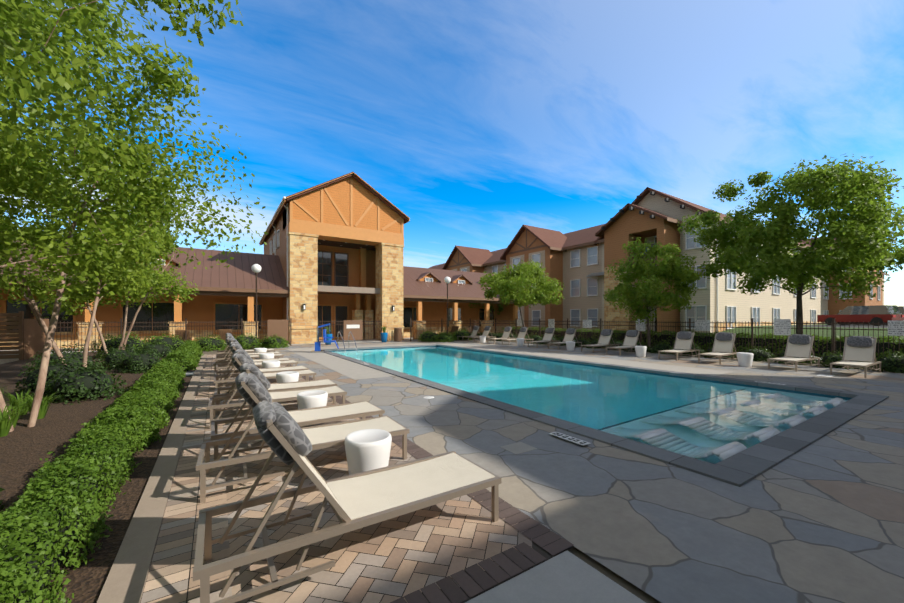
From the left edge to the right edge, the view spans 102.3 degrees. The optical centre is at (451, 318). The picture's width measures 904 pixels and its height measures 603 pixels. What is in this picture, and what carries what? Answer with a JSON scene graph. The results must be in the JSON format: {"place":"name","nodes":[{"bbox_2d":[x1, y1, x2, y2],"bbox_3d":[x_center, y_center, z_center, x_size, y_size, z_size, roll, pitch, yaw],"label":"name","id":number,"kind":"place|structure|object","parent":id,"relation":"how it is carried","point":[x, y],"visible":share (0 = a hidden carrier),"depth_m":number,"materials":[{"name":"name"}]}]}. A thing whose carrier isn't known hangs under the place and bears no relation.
{"place":"outdoors","nodes":[
{"label":"outdoors","id":0,"kind":"place"},
{"bbox_2d":[0,386,58,436],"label":"liriope grass","id":1,"kind":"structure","parent":0,"point":[19,406],"depth_m":5.69,"materials":[{"name":"green plant"}]},
{"bbox_2d":[0,351,202,602],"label":"mulch bed","id":2,"kind":"object","parent":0,"point":[24,448],"depth_m":4.19,"materials":[{"name":"soil"}]},
{"bbox_2d":[14,353,90,397],"bbox_3d":[-8.412,1.189,7.787,1.466,0.902,1.394,0,0,-33],"label":"shrub bed","id":3,"kind":"object","parent":2,"relation":"on","point":[23,388],"depth_m":7.52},
{"bbox_2d":[25,343,110,378],"bbox_3d":[-10.092,1.128,9.540,1.642,1.026,1.647,0,0,-33],"label":"shrub bed","id":4,"kind":"object","parent":2,"relation":"on","point":[63,351],"depth_m":9.45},
{"bbox_2d":[0,413,152,602],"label":"hedge","id":5,"kind":"object","parent":2,"relation":"on","point":[91,436],"depth_m":2.50,"materials":[{"name":"plant"}]},
{"bbox_2d":[44,362,128,404],"bbox_3d":[-7.409,1.257,7.343,1.318,0.760,1.312,0,0,-33],"label":"shrub bed","id":6,"kind":"object","parent":2,"relation":"on","point":[81,390],"depth_m":7.14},
{"bbox_2d":[98,344,141,369],"bbox_3d":[-10.615,1.228,11.805,1.472,0.806,1.448,0,0,-33],"label":"shrub bed","id":7,"kind":"object","parent":2,"relation":"on","point":[114,354],"depth_m":11.45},
{"bbox_2d":[92,332,150,358],"bbox_3d":[-13.849,1.088,15.336,2.125,1.124,2.163,0,0,-33],"label":"shrub","id":8,"kind":"object","parent":2,"relation":"on","point":[113,340],"depth_m":14.99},
{"bbox_2d":[66,360,185,451],"bbox_3d":[-5.911,1.321,7.167,1.035,0.574,6.869,0,0,-33],"label":"hedge","id":9,"kind":"object","parent":2,"relation":"on","point":[147,390],"depth_m":5.57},
{"bbox_2d":[114,347,164,373],"bbox_3d":[-9.487,1.258,11.121,1.354,0.772,1.349,0,0,-33],"label":"shrub bed","id":10,"kind":"object","parent":2,"relation":"on","point":[125,370],"depth_m":10.86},
{"bbox_2d":[136,339,175,357],"bbox_3d":[-12.233,1.251,15.065,1.454,0.781,1.436,0,0,-33],"label":"shrub bed","id":11,"kind":"object","parent":2,"relation":"on","point":[157,343],"depth_m":14.86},
{"bbox_2d":[141,332,184,350],"bbox_3d":[-13.818,1.143,17.586,2.196,1.013,2.161,0,0,-33],"label":"shrub","id":12,"kind":"object","parent":2,"relation":"on","point":[170,336],"depth_m":17.29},
{"bbox_2d":[161,340,203,371],"bbox_3d":[-10.370,1.296,14.145,1.133,0.639,8.075,0,0,-33],"label":"hedge","id":13,"kind":"object","parent":2,"relation":"on","point":[189,352],"depth_m":11.82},
{"bbox_2d":[44,318,495,352],"bbox_3d":[-7.546,0.798,23.653,25.875,1.620,1.225,0,0,-33],"label":"fence","id":14,"kind":"object","parent":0,"point":[279,328],"visible":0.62,"depth_m":21.33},
{"bbox_2d":[97,354,573,602],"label":"joint","id":15,"kind":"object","parent":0,"point":[126,581],"depth_m":2.71,"materials":[{"name":"brown"}]},
{"bbox_2d":[141,354,573,602],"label":"brick paving","id":16,"kind":"structure","parent":15,"relation":"on","point":[475,569],"depth_m":2.61,"materials":[{"name":"brick"}]},
{"bbox_2d":[216,333,274,357],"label":"lounger","id":17,"kind":"object","parent":16,"relation":"on","point":[224,351],"visible":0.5,"depth_m":14.26,"materials":[{"name":"fabric"}]},
{"bbox_2d":[216,334,280,363],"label":"lounger","id":18,"kind":"object","parent":16,"relation":"on","point":[258,353],"visible":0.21,"depth_m":12.99,"materials":[{"name":"fabric"}]},
{"bbox_2d":[215,335,283,363],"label":"lounger","id":19,"kind":"object","parent":16,"relation":"on","point":[221,358],"visible":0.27,"depth_m":12.17,"materials":[{"name":"fabric"}]},
{"bbox_2d":[213,337,289,375],"bbox_3d":[-5.997,1.070,10.972,2.000,1.047,0.700,0,0,-32],"label":"lounger","id":20,"kind":"object","parent":16,"relation":"on","point":[230,352],"visible":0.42,"depth_m":10.81,"materials":[{"name":"fabric"}]},
{"bbox_2d":[216,339,297,374],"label":"lounger","id":21,"kind":"object","parent":16,"relation":"on","point":[286,362],"visible":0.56,"depth_m":10.10,"materials":[{"name":"fabric"}]},
{"bbox_2d":[254,348,266,358],"bbox_3d":[-7.384,1.366,14.012,0.450,0.455,0.450,0,0,-33],"label":"side table","id":22,"kind":"object","parent":16,"relation":"on","point":[256,350],"visible":0.52,"depth_m":13.85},
{"bbox_2d":[214,342,308,387],"bbox_3d":[-4.654,1.070,8.956,2.000,1.047,0.700,0,0,-35],"label":"lounger","id":23,"kind":"object","parent":16,"relation":"on","point":[279,369],"visible":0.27,"depth_m":8.92,"materials":[{"name":"fabric"}]},
{"bbox_2d":[214,344,315,391],"bbox_3d":[-4.183,1.070,8.208,2.000,1.047,0.700,0,0,-33],"label":"lounger","id":24,"kind":"object","parent":16,"relation":"on","point":[268,375],"visible":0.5,"depth_m":7.99,"materials":[{"name":"fabric"}]},
{"bbox_2d":[259,353,273,367],"bbox_3d":[-6.066,1.366,11.911,0.450,0.455,0.450,0,0,-33],"label":"side table","id":25,"kind":"object","parent":16,"relation":"on","point":[266,355],"visible":0.58,"depth_m":11.75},
{"bbox_2d":[262,360,279,378],"bbox_3d":[-4.845,1.366,9.747,0.450,0.455,0.450,0,0,-33],"label":"side table","id":26,"kind":"object","parent":16,"relation":"on","point":[271,364],"visible":0.52,"depth_m":9.58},
{"bbox_2d":[214,349,336,414],"bbox_3d":[-3.260,1.070,6.823,2.000,1.047,0.700,0,0,-31],"label":"lounger","id":27,"kind":"object","parent":16,"relation":"on","point":[299,385],"visible":0.52,"depth_m":6.73,"materials":[{"name":"fabric"}]},
{"bbox_2d":[207,353,346,428],"bbox_3d":[-2.847,1.070,6.055,2.000,1.047,0.700,0,0,-31],"label":"lounger","id":28,"kind":"object","parent":16,"relation":"on","point":[238,360],"visible":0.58,"depth_m":5.86,"materials":[{"name":"fabric"}]},
{"bbox_2d":[276,371,298,382],"bbox_3d":[-3.471,1.366,7.683,0.450,0.455,0.450,0,0,-33],"label":"side table","id":29,"kind":"object","parent":16,"relation":"on","point":[287,376],"visible":0.58,"depth_m":7.52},
{"bbox_2d":[211,363,384,459],"bbox_3d":[-1.957,1.070,4.761,2.000,1.047,0.700,0,0,-33],"label":"lounger","id":30,"kind":"object","parent":16,"relation":"on","point":[322,414],"visible":0.65,"depth_m":4.65,"materials":[{"name":"fabric"}]},
{"bbox_2d":[196,372,409,502],"bbox_3d":[-1.523,1.070,3.938,2.000,1.047,0.700,0,0,-31],"label":"lounger","id":31,"kind":"object","parent":16,"relation":"on","point":[252,390],"visible":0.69,"depth_m":3.71,"materials":[{"name":"fabric"}]},
{"bbox_2d":[297,390,327,425],"bbox_3d":[-2.143,1.366,5.588,0.450,0.455,0.450,0,0,-33],"label":"side table","id":32,"kind":"object","parent":16,"relation":"on","point":[311,399],"visible":0.6,"depth_m":5.43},
{"bbox_2d":[193,400,500,602],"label":"lounger","id":33,"kind":"object","parent":16,"relation":"on","point":[356,501],"visible":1,"depth_m":2.42,"materials":[{"name":"fabric"}]},
{"bbox_2d":[345,429,391,474],"bbox_3d":[-0.815,1.366,3.553,0.450,0.455,0.450,0,0,-33],"label":"side table","id":34,"kind":"object","parent":16,"relation":"on","point":[367,449],"visible":0.71,"depth_m":3.39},
{"bbox_2d":[184,372,645,602],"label":"concrete walk","id":35,"kind":"structure","parent":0,"point":[566,577],"depth_m":2.17,"materials":[{"name":"concrete"}]},
{"bbox_2d":[0,339,892,372],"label":"lawn","id":36,"kind":"structure","parent":0,"point":[2,361],"depth_m":14.03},
{"bbox_2d":[0,311,48,359],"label":"privacy fence","id":37,"kind":"object","parent":36,"relation":"on","point":[29,342],"visible":0.96,"depth_m":14.09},
{"bbox_2d":[493,332,505,340],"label":"shrub","id":38,"kind":"object","parent":36,"relation":"on","point":[499,334],"depth_m":26.30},
{"bbox_2d":[528,333,541,343],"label":"shrub","id":39,"kind":"object","parent":36,"relation":"on","point":[534,336],"depth_m":23.43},
{"bbox_2d":[574,337,588,346],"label":"shrub","id":40,"kind":"object","parent":36,"relation":"on","point":[581,339],"depth_m":20.55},
{"bbox_2d":[586,339,605,348],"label":"shrub","id":41,"kind":"object","parent":36,"relation":"on","point":[594,343],"depth_m":19.61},
{"bbox_2d":[604,339,623,349],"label":"shrub","id":42,"kind":"object","parent":36,"relation":"on","point":[617,341],"depth_m":18.61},
{"bbox_2d":[624,341,650,351],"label":"shrub","id":43,"kind":"object","parent":36,"relation":"on","point":[642,344],"depth_m":17.56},
{"bbox_2d":[648,341,673,353],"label":"shrub","id":44,"kind":"object","parent":36,"relation":"on","point":[658,345],"depth_m":16.66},
{"bbox_2d":[670,344,704,356],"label":"shrub","id":45,"kind":"object","parent":36,"relation":"on","point":[699,348],"depth_m":15.52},
{"bbox_2d":[495,318,899,361],"bbox_3d":[11.584,0.798,17.712,0.075,1.620,29.575,0,0,-33],"label":"fence","id":46,"kind":"object","parent":36,"relation":"on","point":[505,323],"visible":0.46,"depth_m":15.75,"materials":[{"name":"grey metal"}]},
{"bbox_2d":[548,319,553,327],"bbox_3d":[6.837,0.348,25.063,0.024,0.650,0.530,0,0,-33],"label":"fence sign","id":47,"kind":"object","parent":46,"relation":"attached to","point":[550,323],"visible":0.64,"depth_m":25.07,"materials":[{"name":"white paint"}]},
{"bbox_2d":[583,320,591,327],"bbox_3d":[8.402,0.318,22.621,0.024,0.510,0.650,0,0,-33],"label":"fence sign","id":48,"kind":"object","parent":46,"relation":"attached to","point":[587,323],"visible":1,"depth_m":22.58,"materials":[{"name":"white paint"}]},
{"bbox_2d":[636,319,644,330],"bbox_3d":[10.237,0.348,19.759,0.024,0.650,0.530,0,0,-33],"label":"fence sign","id":49,"kind":"object","parent":46,"relation":"attached to","point":[640,326],"visible":0.64,"depth_m":19.75,"materials":[{"name":"white paint"}]},
{"bbox_2d":[695,320,709,330],"bbox_3d":[11.855,0.318,17.233,0.024,0.510,0.650,0,0,-33],"label":"fence sign","id":50,"kind":"object","parent":46,"relation":"attached to","point":[702,325],"visible":1,"depth_m":17.21,"materials":[{"name":"white paint"}]},
{"bbox_2d":[774,319,790,334],"bbox_3d":[13.420,0.348,14.792,0.024,0.650,0.530,0,0,-33],"label":"fence sign","id":51,"kind":"object","parent":46,"relation":"attached to","point":[782,326],"visible":0.86,"depth_m":14.77,"materials":[{"name":"white paint"}]},
{"bbox_2d":[888,321,903,335],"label":"fence sign","id":52,"kind":"object","parent":46,"relation":"attached to","point":[895,328],"visible":1,"depth_m":12.29,"materials":[{"name":"white paint"}]},
{"bbox_2d":[510,327,903,361],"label":"hedge fence","id":53,"kind":"object","parent":36,"relation":"on","point":[671,344],"depth_m":16.26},
{"bbox_2d":[700,344,735,358],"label":"shrub","id":54,"kind":"object","parent":36,"relation":"on","point":[705,356],"depth_m":14.82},
{"bbox_2d":[734,345,776,361],"bbox_3d":[11.704,1.344,14.059,1.312,0.605,1.291,0,0,-33],"label":"shrub","id":55,"kind":"object","parent":36,"relation":"on","point":[756,358],"depth_m":13.72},
{"bbox_2d":[772,347,816,364],"bbox_3d":[12.285,1.311,13.031,1.266,0.664,1.228,0,0,-33],"label":"shrub","id":56,"kind":"object","parent":36,"relation":"on","point":[806,362],"depth_m":12.89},
{"bbox_2d":[816,351,863,369],"bbox_3d":[12.871,1.354,12.031,1.301,0.567,1.244,0,0,-33],"label":"shrub","id":57,"kind":"object","parent":36,"relation":"on","point":[829,359],"depth_m":11.93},
{"bbox_2d":[867,350,903,372],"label":"shrub","id":58,"kind":"object","parent":36,"relation":"on","point":[884,363],"depth_m":10.89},
{"bbox_2d":[0,0,903,305],"label":"sky","id":59,"kind":"structure","parent":0,"point":[480,121],"materials":[{"name":"blue"}]},
{"bbox_2d":[203,339,903,602],"bbox_3d":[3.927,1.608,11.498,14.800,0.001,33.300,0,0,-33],"label":"stone patio","id":60,"kind":"structure","parent":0,"point":[821,520],"depth_m":3.31,"materials":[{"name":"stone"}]},
{"bbox_2d":[0,121,183,366],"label":"birch","id":61,"kind":"object","parent":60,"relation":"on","point":[129,283],"depth_m":8.41,"materials":[{"name":"plant"}]},
{"bbox_2d":[3,198,198,352],"bbox_3d":[-12.049,-1.352,12.786,4.638,6.041,4.149,0,0,-69],"label":"birch","id":62,"kind":"object","parent":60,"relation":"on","point":[162,280],"depth_m":12.74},
{"bbox_2d":[0,0,243,170],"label":"birch","id":63,"kind":"object","parent":60,"relation":"on","point":[10,46],"depth_m":3.07,"materials":[{"name":"plant"}]},
{"bbox_2d":[0,0,267,431],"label":"birch","id":64,"kind":"object","parent":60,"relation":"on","point":[17,155],"depth_m":5.44,"materials":[{"name":"plant"}]},
{"bbox_2d":[194,334,228,351],"bbox_3d":[-12.475,1.228,18.803,1.984,0.843,1.907,0,0,-33],"label":"shrub","id":65,"kind":"object","parent":60,"relation":"on","point":[223,345],"depth_m":18.47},
{"bbox_2d":[227,332,261,348],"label":"shrub","id":66,"kind":"object","parent":60,"relation":"on","point":[258,345],"depth_m":19.45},
{"bbox_2d":[251,264,260,347],"bbox_3d":[-10.881,-0.717,20.239,0.500,4.650,0.500,0,0,-33],"label":"lamp post","id":67,"kind":"object","parent":60,"relation":"on","point":[256,269],"visible":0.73,"depth_m":20.20,"materials":[{"name":"grey metal"}]},
{"bbox_2d":[259,334,289,347],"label":"shrub","id":68,"kind":"object","parent":60,"relation":"on","point":[277,344],"depth_m":20.00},
{"bbox_2d":[380,332,387,341],"bbox_3d":[-4.614,1.278,24.731,0.500,0.660,0.492,0,0,-33],"label":"planter","id":69,"kind":"object","parent":60,"relation":"on","point":[384,337],"visible":0.98,"depth_m":24.56,"materials":[{"name":"blue ceramic"}]},
{"bbox_2d":[394,328,401,341],"bbox_3d":[-3.808,1.123,25.604,0.560,0.970,0.560,0,0,-33],"label":"trash bin","id":70,"kind":"object","parent":60,"relation":"on","point":[397,334],"visible":1,"depth_m":25.38,"materials":[{"name":"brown wood"}]},
{"bbox_2d":[417,329,439,341],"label":"shrub","id":71,"kind":"object","parent":60,"relation":"on","point":[425,339],"depth_m":25.28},
{"bbox_2d":[434,333,454,341],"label":"shrub","id":72,"kind":"object","parent":60,"relation":"on","point":[445,336],"depth_m":24.96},
{"bbox_2d":[438,330,456,340],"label":"shrub","id":73,"kind":"object","parent":60,"relation":"on","point":[442,333],"depth_m":26.61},
{"bbox_2d":[444,277,450,332],"bbox_3d":[-0.328,-0.717,26.290,0.500,4.650,0.500,0,0,-33],"label":"lamp post","id":74,"kind":"object","parent":60,"relation":"on","point":[447,280],"visible":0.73,"depth_m":26.25,"materials":[{"name":"grey metal"}]},
{"bbox_2d":[452,328,472,340],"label":"shrub","id":75,"kind":"object","parent":60,"relation":"on","point":[461,331],"depth_m":26.92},
{"bbox_2d":[457,326,480,340],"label":"lounger","id":76,"kind":"object","parent":60,"relation":"on","point":[475,330],"visible":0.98,"depth_m":26.97,"materials":[{"name":"fabric"}]},
{"bbox_2d":[468,326,495,341],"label":"lounger","id":77,"kind":"object","parent":60,"relation":"on","point":[486,331],"visible":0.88,"depth_m":25.89,"materials":[{"name":"fabric"}]},
{"bbox_2d":[487,326,516,343],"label":"lounger","id":78,"kind":"object","parent":60,"relation":"on","point":[506,332],"visible":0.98,"depth_m":23.98,"materials":[{"name":"fabric"}]},
{"bbox_2d":[287,342,731,379],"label":"pool deck","id":79,"kind":"structure","parent":60,"relation":"on","point":[352,370],"depth_m":13.31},
{"bbox_2d":[310,323,338,352],"bbox_3d":[-6.061,0.913,17.373,1.264,1.389,0.540,0,0,-13],"label":"pool lift","id":80,"kind":"object","parent":79,"relation":"on","point":[317,347],"visible":0.98,"depth_m":17.20,"materials":[{"name":"blue metal"}]},
{"bbox_2d":[501,327,533,344],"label":"lounger","id":81,"kind":"object","parent":60,"relation":"on","point":[522,332],"visible":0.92,"depth_m":22.82,"materials":[{"name":"fabric"}]},
{"bbox_2d":[517,338,523,345],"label":"side table","id":82,"kind":"object","parent":60,"relation":"on","point":[520,341],"visible":1,"depth_m":21.20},
{"bbox_2d":[478,259,564,336],"bbox_3d":[5.533,-1.343,25.717,7.398,6.006,6.082,0,0,-33],"label":"tree","id":83,"kind":"object","parent":60,"relation":"on","point":[506,285],"depth_m":24.38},
{"bbox_2d":[527,328,559,347],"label":"lounger","id":84,"kind":"object","parent":60,"relation":"on","point":[548,334],"visible":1,"depth_m":20.93,"materials":[{"name":"fabric"}]},
{"bbox_2d":[547,328,581,349],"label":"lounger","id":85,"kind":"object","parent":60,"relation":"on","point":[570,333],"visible":0.9,"depth_m":19.76,"materials":[{"name":"fabric"}]},
{"bbox_2d":[566,341,574,350],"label":"side table","id":86,"kind":"object","parent":60,"relation":"on","point":[570,345],"visible":1,"depth_m":18.16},
{"bbox_2d":[581,329,618,352],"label":"lounger","id":87,"kind":"object","parent":60,"relation":"on","point":[605,337],"visible":0.96,"depth_m":17.96,"materials":[{"name":"fabric"}]},
{"bbox_2d":[606,330,640,355],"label":"lounger","id":88,"kind":"object","parent":60,"relation":"on","point":[631,339],"visible":0.98,"depth_m":16.77,"materials":[{"name":"fabric"}]},
{"bbox_2d":[423,374,834,454],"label":"deck lids","id":89,"kind":"object","parent":60,"relation":"on","point":[518,448],"visible":0.98,"depth_m":4.53,"materials":[{"name":"white paint"}]},
{"bbox_2d":[635,346,646,356],"bbox_3d":[7.923,1.380,15.271,0.450,0.455,0.450,0,0,-33],"label":"side table","id":90,"kind":"object","parent":60,"relation":"on","point":[640,351],"visible":1,"depth_m":15.11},
{"bbox_2d":[604,237,701,348],"bbox_3d":[9.869,-1.292,18.482,4.461,5.905,5.448,0,0,-33],"label":"tree","id":91,"kind":"object","parent":60,"relation":"on","point":[673,271],"depth_m":18.01,"materials":[{"name":"plant"}]},
{"bbox_2d":[658,331,699,360],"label":"lounger","id":92,"kind":"object","parent":60,"relation":"on","point":[683,342],"visible":0.98,"depth_m":14.84,"materials":[{"name":"fabric"}]},
{"bbox_2d":[698,332,737,364],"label":"lounger","id":93,"kind":"object","parent":60,"relation":"on","point":[723,341],"visible":1,"depth_m":13.68,"materials":[{"name":"fabric"}]},
{"bbox_2d":[737,352,753,366],"bbox_3d":[9.863,1.380,12.244,0.450,0.455,0.450,0,0,-33],"label":"side table","id":94,"kind":"object","parent":60,"relation":"on","point":[745,359],"visible":1,"depth_m":12.10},
{"bbox_2d":[768,334,819,371],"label":"lounger","id":95,"kind":"object","parent":60,"relation":"on","point":[799,345],"visible":1,"depth_m":11.91,"materials":[{"name":"fabric"}]},
{"bbox_2d":[830,336,880,377],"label":"lounger","id":96,"kind":"object","parent":60,"relation":"on","point":[859,348],"visible":1,"depth_m":10.81,"materials":[{"name":"fabric"}]},
{"bbox_2d":[337,346,851,398],"bbox_3d":[0.959,2.510,13.070,7.300,1.695,18.050,0,0,-33],"label":"pool basin","id":97,"kind":"object","parent":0,"point":[638,371],"visible":0.04,"depth_m":10.94,"materials":[{"name":"paint"}]},
{"bbox_2d":[331,346,849,463],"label":"pool water","id":98,"kind":"structure","parent":97,"relation":"in","point":[626,404],"depth_m":8.04,"materials":[{"name":"liquid"}]},
{"bbox_2d":[321,344,888,486],"bbox_3d":[0.959,1.620,13.070,7.340,0.075,18.090,0,0,-33],"label":"pool coping","id":99,"kind":"object","parent":97,"relation":"on","point":[742,468],"visible":0.71,"depth_m":5.34,"materials":[{"name":"stone"}]},
{"bbox_2d":[362,359,785,445],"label":"depth markers","id":100,"kind":"object","parent":99,"relation":"on","point":[571,439],"visible":1,"depth_m":4.83,"materials":[{"name":"white paint"}]},
{"bbox_2d":[633,428,746,460],"bbox_3d":[3.053,1.879,5.171,0.660,0.557,1.850,0,0,-33],"label":"pool lounger","id":101,"kind":"object","parent":97,"relation":"on","point":[723,452],"visible":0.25,"depth_m":4.56,"materials":[{"name":"white"}]},
{"bbox_2d":[677,416,780,441],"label":"pool lounger","id":102,"kind":"object","parent":97,"relation":"on","point":[763,434],"visible":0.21,"depth_m":5.21,"materials":[{"name":"white"}]},
{"bbox_2d":[711,407,806,426],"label":"pool lounger","id":103,"kind":"object","parent":97,"relation":"on","point":[794,420],"visible":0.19,"depth_m":5.87,"materials":[{"name":"white"}]},
{"bbox_2d":[741,399,827,415],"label":"pool lounger","id":104,"kind":"object","parent":97,"relation":"on","point":[816,410],"visible":0.25,"depth_m":6.52,"materials":[{"name":"white"}]},
{"bbox_2d":[764,393,845,406],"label":"pool lounger","id":105,"kind":"object","parent":97,"relation":"on","point":[834,402],"visible":0.12,"depth_m":7.18,"materials":[{"name":"white"}]},
{"bbox_2d":[711,324,903,341],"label":"lawn berm","id":106,"kind":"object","parent":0,"point":[825,332],"depth_m":22.89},
{"bbox_2d":[791,324,887,327],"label":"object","id":107,"kind":"structure","parent":0,"point":[861,326],"depth_m":27.89,"materials":[{"name":"concrete"}]},
{"bbox_2d":[817,305,903,325],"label":"car","id":108,"kind":"object","parent":107,"relation":"on","point":[880,314],"visible":0.77,"depth_m":30.32,"materials":[{"name":"red paint"}]},
{"bbox_2d":[846,306,903,324],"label":"car","id":109,"kind":"object","parent":107,"relation":"on","point":[901,308],"visible":0.08,"depth_m":31.98,"materials":[{"name":"grey paint"}]},
{"label":"lawn ground","id":110,"kind":"structure","parent":0,"visible":0},
{"bbox_2d":[0,337,415,354],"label":"porch slab","id":111,"kind":"structure","parent":110,"relation":"on","point":[352,341],"depth_m":24.36,"materials":[{"name":"concrete"}]},
{"bbox_2d":[0,240,289,350],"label":"clubhouse wing","id":112,"kind":"structure","parent":111,"relation":"on","point":[226,296],"depth_m":21.81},
{"bbox_2d":[175,330,190,340],"bbox_3d":[-14.191,1.078,19.194,0.740,1.000,0.888,0,0,-33],"label":"porch chair","id":113,"kind":"object","parent":111,"relation":"on","point":[177,332],"visible":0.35,"depth_m":18.89,"materials":[{"name":"brown wood"}]},
{"bbox_2d":[218,329,231,340],"bbox_3d":[-12.591,1.078,20.220,0.740,1.000,0.888,0,0,-33],"label":"porch chair","id":114,"kind":"object","parent":111,"relation":"on","point":[222,332],"visible":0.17,"depth_m":19.88,"materials":[{"name":"brown wood"}]},
{"bbox_2d":[259,172,409,343],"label":"building","id":115,"kind":"structure","parent":111,"relation":"on","point":[336,245],"depth_m":25.47,"materials":[{"name":"stone"}]},
{"bbox_2d":[403,266,532,339],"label":"clubhouse wing","id":116,"kind":"structure","parent":111,"relation":"on","point":[425,294],"depth_m":31.43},
{"bbox_2d":[468,277,505,314],"bbox_3d":[3.183,-1.098,34.598,4.688,5.525,3.144,0,0,-33],"label":"tree","id":117,"kind":"object","parent":111,"relation":"on","point":[500,307],"visible":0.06,"depth_m":34.54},
{"bbox_2d":[430,187,889,335],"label":"apartment building","id":118,"kind":"structure","parent":110,"relation":"on","point":[576,263],"depth_m":34.98,"materials":[{"name":"beige"}]},
{"bbox_2d":[677,154,903,333],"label":"tree","id":119,"kind":"object","parent":110,"relation":"on","point":[867,218],"depth_m":15.93,"materials":[{"name":"plant"}]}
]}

